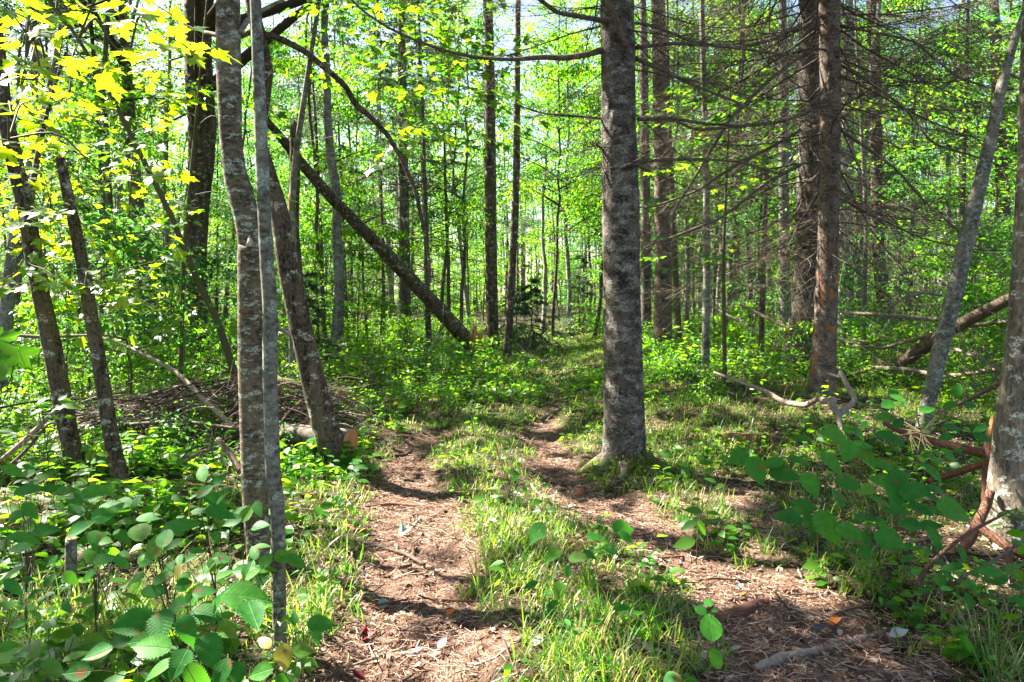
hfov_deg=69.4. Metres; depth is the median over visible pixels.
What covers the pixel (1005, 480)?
maple tree
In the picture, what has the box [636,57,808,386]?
maple sapling
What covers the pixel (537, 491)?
stick
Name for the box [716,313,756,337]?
shrub
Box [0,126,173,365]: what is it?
maple sapling
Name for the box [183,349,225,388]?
shrub
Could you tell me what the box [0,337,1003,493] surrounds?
ground plants
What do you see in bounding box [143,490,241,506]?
stick
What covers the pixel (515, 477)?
seedling
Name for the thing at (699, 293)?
maple sapling
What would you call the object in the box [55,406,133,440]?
shrub
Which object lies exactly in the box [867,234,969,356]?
maple sapling
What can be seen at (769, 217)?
maple sapling
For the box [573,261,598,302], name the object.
maple sapling
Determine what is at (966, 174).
conifer tree
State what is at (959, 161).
hardwood tree
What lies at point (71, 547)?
stump
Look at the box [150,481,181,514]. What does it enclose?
fern
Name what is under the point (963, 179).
conifer tree
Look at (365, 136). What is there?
conifer tree
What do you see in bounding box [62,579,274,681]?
hazel shrub
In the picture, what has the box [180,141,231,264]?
hardwood tree
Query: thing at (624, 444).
spruce tree
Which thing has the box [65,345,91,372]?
shrub
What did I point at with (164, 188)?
maple sapling
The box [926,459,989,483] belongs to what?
fallen branch
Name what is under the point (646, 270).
spruce tree
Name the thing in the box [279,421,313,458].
shrub
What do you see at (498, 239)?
hardwood tree
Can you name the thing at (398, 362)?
shrub
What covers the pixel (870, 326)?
shrub
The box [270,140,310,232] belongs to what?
hardwood tree
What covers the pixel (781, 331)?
shrub
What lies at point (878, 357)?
shrub
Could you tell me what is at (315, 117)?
conifer tree
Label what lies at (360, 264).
hardwood tree
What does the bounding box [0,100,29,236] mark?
hardwood tree
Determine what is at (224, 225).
maple sapling
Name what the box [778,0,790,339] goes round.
maple tree
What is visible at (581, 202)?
hardwood tree
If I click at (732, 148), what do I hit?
hardwood tree
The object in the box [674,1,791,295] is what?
hardwood tree
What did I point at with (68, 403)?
maple seedling
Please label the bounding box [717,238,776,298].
maple sapling
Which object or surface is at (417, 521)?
stick
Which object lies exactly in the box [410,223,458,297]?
maple sapling
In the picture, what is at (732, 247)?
hardwood tree
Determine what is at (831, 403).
fallen branch
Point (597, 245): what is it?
hardwood tree
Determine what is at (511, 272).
spruce tree
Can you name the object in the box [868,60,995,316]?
hardwood tree
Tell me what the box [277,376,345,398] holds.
fallen log
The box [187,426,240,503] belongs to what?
fallen branch
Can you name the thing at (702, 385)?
shrub
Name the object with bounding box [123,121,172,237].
conifer tree
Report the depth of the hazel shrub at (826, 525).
3.27 m
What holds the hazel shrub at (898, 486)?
on the forest floor
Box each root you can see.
[715,596,781,620]
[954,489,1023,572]
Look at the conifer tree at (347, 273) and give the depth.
43.59 m
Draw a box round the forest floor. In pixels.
[0,299,1023,681]
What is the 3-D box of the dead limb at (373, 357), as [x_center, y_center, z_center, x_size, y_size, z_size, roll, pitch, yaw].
[-2.372,0.388,16.691,3.708,1.190,1.135,-1,3,-14]
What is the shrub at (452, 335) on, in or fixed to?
on the forest floor
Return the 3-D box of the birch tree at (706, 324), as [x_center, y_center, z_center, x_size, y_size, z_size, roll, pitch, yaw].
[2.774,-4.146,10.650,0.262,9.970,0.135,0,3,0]
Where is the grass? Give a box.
[0,333,1023,681]
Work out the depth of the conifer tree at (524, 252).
54.68 m
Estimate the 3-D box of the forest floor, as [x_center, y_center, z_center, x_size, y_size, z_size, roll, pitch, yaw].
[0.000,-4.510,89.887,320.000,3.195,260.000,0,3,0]
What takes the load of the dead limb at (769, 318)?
attached to the spruce tree at (806, 197)
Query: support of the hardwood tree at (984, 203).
on the forest floor
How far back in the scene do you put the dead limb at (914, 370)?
9.17 m
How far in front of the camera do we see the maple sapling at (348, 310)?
24.02 m
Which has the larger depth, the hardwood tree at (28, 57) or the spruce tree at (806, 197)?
the hardwood tree at (28, 57)
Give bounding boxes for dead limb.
[325,336,487,366]
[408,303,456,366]
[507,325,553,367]
[702,283,783,355]
[730,273,893,368]
[839,245,952,337]
[843,336,1000,393]
[844,275,963,336]
[853,292,1006,358]
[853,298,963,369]
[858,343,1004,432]
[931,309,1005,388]
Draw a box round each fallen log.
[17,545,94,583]
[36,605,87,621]
[79,420,357,450]
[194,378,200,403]
[267,117,470,349]
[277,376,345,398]
[721,432,776,444]
[850,283,1008,381]
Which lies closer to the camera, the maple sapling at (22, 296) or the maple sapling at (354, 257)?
the maple sapling at (22, 296)
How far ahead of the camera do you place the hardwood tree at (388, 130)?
44.31 m
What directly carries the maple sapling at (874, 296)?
on the forest floor
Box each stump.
[65,536,76,575]
[470,322,482,358]
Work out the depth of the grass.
3.94 m
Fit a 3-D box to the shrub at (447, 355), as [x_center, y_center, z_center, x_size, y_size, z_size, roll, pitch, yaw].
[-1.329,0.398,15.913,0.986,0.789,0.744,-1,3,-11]
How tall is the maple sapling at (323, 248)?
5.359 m
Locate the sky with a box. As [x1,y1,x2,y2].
[0,0,1020,299]
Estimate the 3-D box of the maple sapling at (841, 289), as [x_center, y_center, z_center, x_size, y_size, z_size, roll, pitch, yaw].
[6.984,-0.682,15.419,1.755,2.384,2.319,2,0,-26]
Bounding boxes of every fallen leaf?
[353,670,365,679]
[359,622,374,640]
[378,598,388,608]
[397,520,411,534]
[412,646,422,652]
[437,637,446,647]
[446,609,454,614]
[532,636,544,645]
[735,583,743,588]
[811,623,826,631]
[827,617,840,624]
[890,626,908,637]
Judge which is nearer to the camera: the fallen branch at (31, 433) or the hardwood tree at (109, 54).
the fallen branch at (31, 433)
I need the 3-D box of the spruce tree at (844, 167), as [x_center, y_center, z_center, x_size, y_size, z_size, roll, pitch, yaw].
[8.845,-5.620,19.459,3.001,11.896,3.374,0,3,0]
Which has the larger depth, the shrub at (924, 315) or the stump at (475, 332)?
the shrub at (924, 315)
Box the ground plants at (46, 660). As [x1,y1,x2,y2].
[0,424,1023,681]
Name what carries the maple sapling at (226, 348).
on the forest floor
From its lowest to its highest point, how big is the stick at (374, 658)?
0.028 m
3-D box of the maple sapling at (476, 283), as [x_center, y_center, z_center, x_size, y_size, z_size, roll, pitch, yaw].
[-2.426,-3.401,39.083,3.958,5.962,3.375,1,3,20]
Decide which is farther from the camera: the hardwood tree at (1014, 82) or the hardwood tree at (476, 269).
the hardwood tree at (476, 269)
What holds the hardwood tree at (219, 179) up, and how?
on the forest floor
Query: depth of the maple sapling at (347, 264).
53.96 m
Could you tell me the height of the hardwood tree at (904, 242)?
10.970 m
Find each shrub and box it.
[0,392,80,428]
[0,458,77,662]
[2,368,96,419]
[15,323,32,371]
[53,483,144,666]
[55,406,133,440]
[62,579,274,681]
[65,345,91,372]
[78,336,197,407]
[114,496,191,631]
[122,406,239,465]
[131,327,191,356]
[143,355,188,385]
[157,464,236,633]
[174,397,239,449]
[178,328,220,360]
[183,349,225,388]
[185,317,285,378]
[197,352,290,408]
[201,317,288,378]
[220,313,236,337]
[221,502,269,580]
[232,545,307,587]
[248,610,335,681]
[254,631,293,674]
[277,335,325,373]
[278,360,343,425]
[278,363,350,386]
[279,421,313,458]
[324,325,354,350]
[326,335,389,385]
[368,311,393,331]
[369,340,417,380]
[371,313,434,366]
[373,328,399,354]
[385,336,420,356]
[386,318,434,348]
[386,350,405,369]
[401,345,447,377]
[429,342,470,366]
[432,317,495,356]
[463,315,481,332]
[463,333,517,374]
[572,310,585,328]
[583,310,600,329]
[598,333,669,377]
[642,320,653,348]
[642,320,700,347]
[642,338,690,381]
[643,350,698,374]
[646,351,759,391]
[659,359,733,407]
[714,299,787,351]
[714,310,748,336]
[716,307,740,333]
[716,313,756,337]
[718,322,743,345]
[727,447,865,562]
[743,351,809,391]
[757,326,783,350]
[763,320,858,378]
[782,317,874,365]
[792,425,935,565]
[795,347,896,378]
[841,301,925,355]
[850,343,885,367]
[853,492,971,583]
[860,383,991,493]
[861,321,927,380]
[881,338,904,359]
[888,542,1023,609]
[895,367,924,385]
[907,309,936,331]
[918,311,973,347]
[921,351,975,394]
[950,331,1002,357]
[955,373,998,408]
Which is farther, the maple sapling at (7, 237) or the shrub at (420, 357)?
the maple sapling at (7, 237)
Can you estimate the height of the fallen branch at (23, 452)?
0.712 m
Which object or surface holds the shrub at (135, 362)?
on the forest floor
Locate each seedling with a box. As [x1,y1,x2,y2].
[0,327,40,424]
[0,380,84,496]
[173,564,181,647]
[470,428,552,514]
[564,602,630,635]
[663,671,682,681]
[673,455,733,563]
[694,598,722,681]
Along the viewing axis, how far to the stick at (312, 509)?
4.98 m
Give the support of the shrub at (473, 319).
on the forest floor
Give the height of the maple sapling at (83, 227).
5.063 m
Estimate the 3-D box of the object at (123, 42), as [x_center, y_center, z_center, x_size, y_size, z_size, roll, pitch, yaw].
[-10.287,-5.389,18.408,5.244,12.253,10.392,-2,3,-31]
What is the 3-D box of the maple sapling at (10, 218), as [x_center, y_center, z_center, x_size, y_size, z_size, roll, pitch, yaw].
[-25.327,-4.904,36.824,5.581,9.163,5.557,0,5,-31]
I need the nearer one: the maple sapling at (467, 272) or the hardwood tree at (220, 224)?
the maple sapling at (467, 272)
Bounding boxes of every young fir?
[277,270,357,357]
[479,288,554,345]
[499,277,576,355]
[545,255,603,338]
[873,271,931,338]
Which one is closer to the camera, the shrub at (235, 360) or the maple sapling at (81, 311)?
the shrub at (235, 360)
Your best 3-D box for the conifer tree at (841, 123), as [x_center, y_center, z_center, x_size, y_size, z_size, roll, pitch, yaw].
[8.304,-6.289,19.874,4.682,13.300,3.908,0,1,2]
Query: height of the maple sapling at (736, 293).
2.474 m
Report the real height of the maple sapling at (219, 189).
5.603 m
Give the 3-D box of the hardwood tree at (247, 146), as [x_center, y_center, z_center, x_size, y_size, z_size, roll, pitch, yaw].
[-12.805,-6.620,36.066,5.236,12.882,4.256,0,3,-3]
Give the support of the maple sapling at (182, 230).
on the forest floor
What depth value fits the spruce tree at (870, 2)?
20.41 m
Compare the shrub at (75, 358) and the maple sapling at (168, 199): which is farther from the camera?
the maple sapling at (168, 199)
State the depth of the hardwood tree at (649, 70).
32.05 m
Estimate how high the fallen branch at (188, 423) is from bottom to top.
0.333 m
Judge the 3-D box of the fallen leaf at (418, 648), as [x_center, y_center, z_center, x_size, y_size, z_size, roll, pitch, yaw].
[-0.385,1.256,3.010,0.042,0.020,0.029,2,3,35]
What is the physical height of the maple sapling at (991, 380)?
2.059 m
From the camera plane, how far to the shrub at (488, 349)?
13.56 m
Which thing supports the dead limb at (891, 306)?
attached to the spruce tree at (823, 360)
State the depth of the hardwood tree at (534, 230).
73.64 m
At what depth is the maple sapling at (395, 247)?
45.51 m
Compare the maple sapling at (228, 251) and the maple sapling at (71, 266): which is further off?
the maple sapling at (228, 251)
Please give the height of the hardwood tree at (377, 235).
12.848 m
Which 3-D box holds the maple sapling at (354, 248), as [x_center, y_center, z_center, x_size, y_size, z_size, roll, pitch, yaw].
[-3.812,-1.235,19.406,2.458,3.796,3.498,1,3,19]
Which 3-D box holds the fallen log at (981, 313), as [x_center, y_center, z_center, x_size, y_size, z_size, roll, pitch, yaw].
[5.531,0.192,9.512,1.273,1.996,3.103,0,3,0]
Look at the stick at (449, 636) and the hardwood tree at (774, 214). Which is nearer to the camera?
the stick at (449, 636)
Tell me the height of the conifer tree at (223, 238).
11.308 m
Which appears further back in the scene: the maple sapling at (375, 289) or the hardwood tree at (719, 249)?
the hardwood tree at (719, 249)
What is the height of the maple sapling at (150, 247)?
2.654 m
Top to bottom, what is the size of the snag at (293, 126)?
4.967 m
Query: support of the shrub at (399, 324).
on the forest floor
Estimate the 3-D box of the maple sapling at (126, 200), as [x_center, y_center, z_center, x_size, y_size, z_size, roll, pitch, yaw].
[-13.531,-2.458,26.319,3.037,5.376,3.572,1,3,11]
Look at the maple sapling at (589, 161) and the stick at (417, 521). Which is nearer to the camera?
the stick at (417, 521)
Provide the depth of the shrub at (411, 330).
21.07 m
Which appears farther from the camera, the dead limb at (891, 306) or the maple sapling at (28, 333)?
the maple sapling at (28, 333)
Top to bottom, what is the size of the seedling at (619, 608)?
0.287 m
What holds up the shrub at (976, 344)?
on the forest floor
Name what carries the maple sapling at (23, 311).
on the forest floor
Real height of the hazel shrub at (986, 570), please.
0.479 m
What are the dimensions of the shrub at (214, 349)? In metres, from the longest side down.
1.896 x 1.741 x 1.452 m
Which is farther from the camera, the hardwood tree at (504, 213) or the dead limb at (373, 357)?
the hardwood tree at (504, 213)
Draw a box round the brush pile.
[0,341,410,452]
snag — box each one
[56,153,131,487]
[288,119,304,289]
[981,412,995,501]
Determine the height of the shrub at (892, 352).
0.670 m
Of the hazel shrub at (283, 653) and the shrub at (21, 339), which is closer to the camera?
the hazel shrub at (283, 653)
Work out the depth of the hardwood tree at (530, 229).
60.47 m
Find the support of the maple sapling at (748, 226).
on the forest floor
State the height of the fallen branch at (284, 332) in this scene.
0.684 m
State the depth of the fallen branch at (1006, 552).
3.43 m
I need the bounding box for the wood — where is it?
[0,21,1018,313]
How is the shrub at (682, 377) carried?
on the forest floor
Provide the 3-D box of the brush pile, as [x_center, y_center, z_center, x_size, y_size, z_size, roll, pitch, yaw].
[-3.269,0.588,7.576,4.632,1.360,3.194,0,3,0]
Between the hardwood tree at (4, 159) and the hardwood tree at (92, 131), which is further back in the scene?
the hardwood tree at (92, 131)
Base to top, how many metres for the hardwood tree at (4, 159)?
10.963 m
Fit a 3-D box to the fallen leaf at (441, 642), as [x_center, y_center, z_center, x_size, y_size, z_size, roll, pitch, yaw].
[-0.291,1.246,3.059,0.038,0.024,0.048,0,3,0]
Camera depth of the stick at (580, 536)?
4.31 m
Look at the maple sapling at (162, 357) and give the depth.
10.02 m
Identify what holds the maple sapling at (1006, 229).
on the forest floor
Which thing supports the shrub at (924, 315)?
on the forest floor
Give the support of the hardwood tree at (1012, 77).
on the forest floor
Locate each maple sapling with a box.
[0,0,242,263]
[0,66,217,349]
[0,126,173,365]
[0,159,59,285]
[0,175,31,338]
[0,189,167,394]
[0,192,55,289]
[2,293,84,411]
[4,205,236,397]
[14,304,37,347]
[17,279,125,391]
[20,294,36,333]
[21,222,78,299]
[27,183,127,309]
[30,256,98,321]
[44,126,226,381]
[45,0,299,418]
[46,182,156,291]
[48,260,74,321]
[50,0,238,401]
[57,314,85,340]
[58,259,132,345]
[76,298,178,385]
[90,196,172,324]
[119,193,183,308]
[120,120,234,332]
[124,313,220,390]
[131,251,236,373]
[147,177,230,304]
[149,237,178,308]
[167,165,286,309]
[180,183,236,329]
[207,169,236,283]
[208,225,236,322]
[208,269,234,313]
[223,235,314,319]
[228,308,237,326]
[262,261,287,320]
[278,231,383,340]
[278,264,344,333]
[285,185,366,327]
[299,189,330,308]
[300,220,367,308]
[308,224,414,346]
[309,163,391,316]
[312,178,379,319]
[313,285,359,330]
[326,222,439,356]
[343,300,354,338]
[347,238,396,318]
[353,262,378,304]
[353,268,398,310]
[354,261,392,329]
[374,201,430,297]
[387,275,439,322]
[410,129,521,294]
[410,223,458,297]
[430,221,500,321]
[432,225,482,296]
[433,297,458,322]
[436,279,454,311]
[450,292,463,317]
[520,75,685,283]
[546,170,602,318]
[547,0,794,260]
[547,236,597,318]
[548,261,580,301]
[548,263,596,316]
[566,259,602,328]
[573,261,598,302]
[586,172,677,290]
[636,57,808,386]
[640,216,702,308]
[651,260,702,316]
[652,275,695,319]
[653,218,727,292]
[666,0,682,350]
[682,272,721,314]
[690,170,793,351]
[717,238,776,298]
[717,272,766,317]
[726,166,795,274]
[747,193,794,291]
[758,0,770,360]
[766,264,792,315]
[767,207,795,301]
[789,253,901,345]
[838,145,969,344]
[854,278,889,308]
[857,116,970,311]
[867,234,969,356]
[896,213,1013,365]
[903,233,1011,350]
[905,251,941,310]
[909,227,1012,380]
[916,234,1005,338]
[917,37,1019,258]
[945,162,1015,296]
[961,219,1013,334]
[962,255,1010,378]
[965,263,1011,385]
[972,204,1014,310]
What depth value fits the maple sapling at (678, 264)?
23.25 m
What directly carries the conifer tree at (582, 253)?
on the forest floor
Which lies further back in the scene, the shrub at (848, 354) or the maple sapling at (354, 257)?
the maple sapling at (354, 257)
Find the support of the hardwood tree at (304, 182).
on the forest floor
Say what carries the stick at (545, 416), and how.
on the forest floor
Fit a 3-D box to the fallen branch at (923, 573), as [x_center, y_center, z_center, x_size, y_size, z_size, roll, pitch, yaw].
[2.122,0.969,3.607,0.641,0.416,0.442,0,3,-8]
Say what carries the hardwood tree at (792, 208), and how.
on the forest floor
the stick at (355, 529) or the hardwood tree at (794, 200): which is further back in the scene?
the hardwood tree at (794, 200)
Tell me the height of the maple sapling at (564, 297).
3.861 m
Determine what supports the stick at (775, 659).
on the forest floor
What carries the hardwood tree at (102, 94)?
on the forest floor
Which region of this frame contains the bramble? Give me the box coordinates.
[523,519,633,618]
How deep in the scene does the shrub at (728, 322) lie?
22.78 m
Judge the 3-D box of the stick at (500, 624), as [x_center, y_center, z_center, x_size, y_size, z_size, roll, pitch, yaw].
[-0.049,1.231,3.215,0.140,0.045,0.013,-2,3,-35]
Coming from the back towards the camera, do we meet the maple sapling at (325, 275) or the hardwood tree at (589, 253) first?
the hardwood tree at (589, 253)
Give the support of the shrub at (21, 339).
on the forest floor
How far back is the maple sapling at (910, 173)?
15.19 m
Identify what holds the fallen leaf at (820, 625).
on the forest floor
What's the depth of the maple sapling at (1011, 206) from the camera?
14.76 m
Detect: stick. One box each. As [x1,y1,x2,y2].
[0,487,93,509]
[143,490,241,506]
[289,506,347,511]
[299,527,361,565]
[339,538,425,565]
[342,523,369,532]
[347,645,407,667]
[360,502,460,508]
[370,597,487,606]
[386,563,411,577]
[387,449,411,456]
[394,458,420,462]
[399,626,466,639]
[410,516,421,526]
[452,468,469,481]
[487,617,513,632]
[530,483,548,498]
[538,406,561,420]
[548,504,592,516]
[548,532,631,536]
[609,555,683,560]
[686,577,757,583]
[752,626,904,671]
[776,590,935,595]
[783,605,896,626]
[810,450,896,467]
[912,585,1018,635]
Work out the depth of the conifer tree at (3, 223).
24.74 m
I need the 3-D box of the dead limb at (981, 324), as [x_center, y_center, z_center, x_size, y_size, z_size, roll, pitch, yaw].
[5.575,-0.067,9.506,1.246,1.170,2.453,-3,4,-43]
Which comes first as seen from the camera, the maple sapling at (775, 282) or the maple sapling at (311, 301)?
the maple sapling at (311, 301)
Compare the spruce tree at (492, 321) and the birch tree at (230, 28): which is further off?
the spruce tree at (492, 321)
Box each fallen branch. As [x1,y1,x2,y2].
[0,383,48,485]
[0,393,79,481]
[18,331,126,357]
[78,316,237,429]
[110,381,204,416]
[130,405,239,441]
[180,434,235,473]
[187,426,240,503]
[278,313,290,347]
[713,370,856,436]
[870,498,1006,586]
[882,421,983,457]
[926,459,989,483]
[937,538,1023,594]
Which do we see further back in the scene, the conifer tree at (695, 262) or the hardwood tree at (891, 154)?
the hardwood tree at (891, 154)
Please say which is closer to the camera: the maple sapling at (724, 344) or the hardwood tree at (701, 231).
the maple sapling at (724, 344)
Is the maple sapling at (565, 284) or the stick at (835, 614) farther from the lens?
the maple sapling at (565, 284)
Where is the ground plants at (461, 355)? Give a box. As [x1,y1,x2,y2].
[16,308,999,388]
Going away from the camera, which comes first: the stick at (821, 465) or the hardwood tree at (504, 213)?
the stick at (821, 465)
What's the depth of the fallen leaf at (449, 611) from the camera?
3.37 m
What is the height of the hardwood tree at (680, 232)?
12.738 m
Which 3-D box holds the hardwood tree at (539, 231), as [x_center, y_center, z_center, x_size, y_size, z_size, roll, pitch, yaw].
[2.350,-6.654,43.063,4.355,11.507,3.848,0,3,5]
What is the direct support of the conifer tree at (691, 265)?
on the forest floor
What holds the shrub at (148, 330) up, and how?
on the forest floor
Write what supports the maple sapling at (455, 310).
on the forest floor
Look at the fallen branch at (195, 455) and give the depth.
5.03 m
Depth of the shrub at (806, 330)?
9.73 m
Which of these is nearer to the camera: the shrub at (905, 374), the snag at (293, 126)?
the shrub at (905, 374)
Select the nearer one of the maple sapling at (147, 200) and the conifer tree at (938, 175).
the maple sapling at (147, 200)
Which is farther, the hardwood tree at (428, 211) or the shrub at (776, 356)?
the hardwood tree at (428, 211)
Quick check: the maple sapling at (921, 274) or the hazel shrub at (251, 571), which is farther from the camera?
the maple sapling at (921, 274)
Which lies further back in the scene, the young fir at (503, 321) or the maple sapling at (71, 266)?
the young fir at (503, 321)
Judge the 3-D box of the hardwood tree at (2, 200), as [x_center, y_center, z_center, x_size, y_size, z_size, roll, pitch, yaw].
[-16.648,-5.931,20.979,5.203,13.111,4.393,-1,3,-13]
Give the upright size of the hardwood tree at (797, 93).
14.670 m
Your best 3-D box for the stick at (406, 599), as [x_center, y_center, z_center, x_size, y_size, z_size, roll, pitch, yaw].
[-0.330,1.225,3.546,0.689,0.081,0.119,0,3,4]
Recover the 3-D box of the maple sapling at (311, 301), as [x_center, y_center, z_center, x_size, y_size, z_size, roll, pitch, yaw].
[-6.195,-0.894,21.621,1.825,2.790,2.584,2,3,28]
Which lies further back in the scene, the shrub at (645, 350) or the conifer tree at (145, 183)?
the conifer tree at (145, 183)
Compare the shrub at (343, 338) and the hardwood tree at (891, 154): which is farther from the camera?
the hardwood tree at (891, 154)
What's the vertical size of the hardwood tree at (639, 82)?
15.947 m
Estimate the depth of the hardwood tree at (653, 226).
38.40 m
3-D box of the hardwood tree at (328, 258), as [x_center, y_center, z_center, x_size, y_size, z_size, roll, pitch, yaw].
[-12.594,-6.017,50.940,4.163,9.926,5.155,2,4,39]
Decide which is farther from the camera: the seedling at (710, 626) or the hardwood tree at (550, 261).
the hardwood tree at (550, 261)
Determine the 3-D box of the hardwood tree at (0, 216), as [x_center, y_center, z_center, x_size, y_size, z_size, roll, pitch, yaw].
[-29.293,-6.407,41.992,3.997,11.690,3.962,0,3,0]
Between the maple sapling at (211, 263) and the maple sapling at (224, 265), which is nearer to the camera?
the maple sapling at (211, 263)
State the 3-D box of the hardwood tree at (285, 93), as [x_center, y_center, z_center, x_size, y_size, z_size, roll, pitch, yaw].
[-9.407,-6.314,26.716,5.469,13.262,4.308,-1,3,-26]
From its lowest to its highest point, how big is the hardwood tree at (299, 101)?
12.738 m
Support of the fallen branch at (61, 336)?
on the brush pile
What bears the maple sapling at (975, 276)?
on the forest floor
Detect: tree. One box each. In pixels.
[0,0,96,278]
[0,0,107,401]
[0,0,117,343]
[0,0,166,273]
[0,0,216,364]
[0,1,54,234]
[0,11,85,479]
[0,57,24,263]
[0,80,30,207]
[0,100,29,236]
[0,131,62,286]
[0,168,11,282]
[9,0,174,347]
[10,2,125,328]
[26,117,91,277]
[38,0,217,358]
[45,102,97,258]
[48,15,185,335]
[53,128,97,300]
[60,0,275,346]
[61,35,162,216]
[62,5,177,336]
[79,100,183,326]
[110,114,156,202]
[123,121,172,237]
[142,76,220,302]
[160,37,279,317]
[160,108,242,311]
[170,0,322,325]
[177,107,223,214]
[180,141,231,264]
[183,0,312,360]
[183,83,252,248]
[203,0,431,471]
[209,174,231,311]
[211,66,300,247]
[215,0,283,564]
[220,15,314,316]
[223,8,348,336]
[242,0,394,353]
[242,73,297,321]
[250,0,286,644]
[250,136,301,195]
[256,156,310,279]
[268,9,358,349]
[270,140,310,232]
[272,154,308,194]
[278,0,555,393]
[282,87,327,266]
[283,87,371,304]
[285,40,433,335]
[288,0,379,358]
[289,0,394,340]
[296,4,415,339]
[302,198,357,303]
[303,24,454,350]
[310,0,425,325]
[327,239,360,308]
[332,0,848,485]
[336,0,472,346]
[337,148,376,314]
[346,179,371,308]
[346,188,376,317]
[353,0,476,352]
[354,56,420,270]
[356,189,393,310]
[358,132,394,316]
[367,194,422,298]
[368,1,476,319]
[374,0,504,338]
[382,80,441,317]
[387,5,528,340]
[397,0,505,329]
[398,0,523,349]
[408,129,468,314]
[409,218,453,314]
[430,172,471,306]
[443,0,542,352]
[453,183,483,313]
[455,191,525,320]
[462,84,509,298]
[466,0,640,340]
[468,207,521,273]
[468,209,497,315]
[469,165,510,255]
[471,0,566,358]
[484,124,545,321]
[496,0,600,332]
[502,160,542,319]
[504,47,583,333]
[517,130,587,320]
[518,165,555,286]
[519,169,563,314]
[522,0,1020,395]
[526,52,601,314]
[527,173,581,313]
[536,81,653,292]
[538,18,639,320]
[540,0,653,338]
[550,9,653,294]
[554,186,581,310]
[560,128,598,314]
[567,0,772,354]
[568,146,598,310]
[574,112,640,267]
[579,9,676,259]
[582,0,1021,391]
[583,0,697,342]
[583,198,601,259]
[585,68,684,262]
[588,0,684,192]
[590,0,763,321]
[592,0,759,335]
[636,91,684,308]
[651,97,698,319]
[652,0,797,325]
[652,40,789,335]
[653,131,733,321]
[673,102,696,296]
[674,0,796,341]
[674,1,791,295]
[674,57,745,317]
[676,168,728,313]
[681,1,857,327]
[681,4,796,320]
[688,52,748,315]
[696,104,748,311]
[697,0,795,328]
[699,0,710,381]
[736,0,964,341]
[748,3,905,321]
[748,5,881,179]
[759,130,796,317]
[771,139,796,275]
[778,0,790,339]
[794,0,910,337]
[839,0,1018,351]
[840,0,933,338]
[840,0,958,278]
[841,0,951,296]
[853,98,929,272]
[854,6,900,212]
[854,16,908,311]
[855,0,995,336]
[867,141,918,299]
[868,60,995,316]
[868,111,956,308]
[880,0,1021,279]
[885,134,907,306]
[885,159,932,277]
[890,0,1019,341]
[896,147,936,308]
[898,2,1021,198]
[905,0,989,281]
[908,0,1020,340]
[914,11,1021,433]
[915,58,1012,284]
[918,66,994,282]
[922,116,988,294]
[933,151,995,260]
[936,126,995,292]
[939,41,1017,285]
[954,0,1021,180]
[982,0,1023,547]
[989,0,1011,310]
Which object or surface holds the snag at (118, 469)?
on the forest floor
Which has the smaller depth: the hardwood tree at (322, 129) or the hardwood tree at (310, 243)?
the hardwood tree at (310, 243)
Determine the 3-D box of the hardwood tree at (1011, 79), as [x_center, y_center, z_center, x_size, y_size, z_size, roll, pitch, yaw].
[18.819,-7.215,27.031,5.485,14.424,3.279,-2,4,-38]
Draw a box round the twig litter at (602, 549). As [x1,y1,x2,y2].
[0,371,1023,681]
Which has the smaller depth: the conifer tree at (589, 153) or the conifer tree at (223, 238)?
the conifer tree at (589, 153)
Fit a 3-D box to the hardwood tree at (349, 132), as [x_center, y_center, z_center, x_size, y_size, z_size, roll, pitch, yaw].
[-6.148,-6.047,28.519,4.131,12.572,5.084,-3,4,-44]
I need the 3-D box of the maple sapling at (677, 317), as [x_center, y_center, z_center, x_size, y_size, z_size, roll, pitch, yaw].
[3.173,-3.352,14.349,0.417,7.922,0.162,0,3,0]
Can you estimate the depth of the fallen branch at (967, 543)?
4.09 m
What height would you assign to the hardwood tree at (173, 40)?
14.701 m
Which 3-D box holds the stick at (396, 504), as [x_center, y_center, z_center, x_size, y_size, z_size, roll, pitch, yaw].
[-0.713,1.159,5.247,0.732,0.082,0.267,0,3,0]
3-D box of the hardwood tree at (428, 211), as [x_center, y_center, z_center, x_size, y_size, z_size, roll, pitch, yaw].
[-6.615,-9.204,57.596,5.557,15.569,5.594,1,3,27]
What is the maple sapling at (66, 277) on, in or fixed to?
on the forest floor
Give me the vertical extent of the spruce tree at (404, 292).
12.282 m
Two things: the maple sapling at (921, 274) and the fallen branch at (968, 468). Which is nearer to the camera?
the fallen branch at (968, 468)
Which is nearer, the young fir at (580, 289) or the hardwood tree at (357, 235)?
the young fir at (580, 289)
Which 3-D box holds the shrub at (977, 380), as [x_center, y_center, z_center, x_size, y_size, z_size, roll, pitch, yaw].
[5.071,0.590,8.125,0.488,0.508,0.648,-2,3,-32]

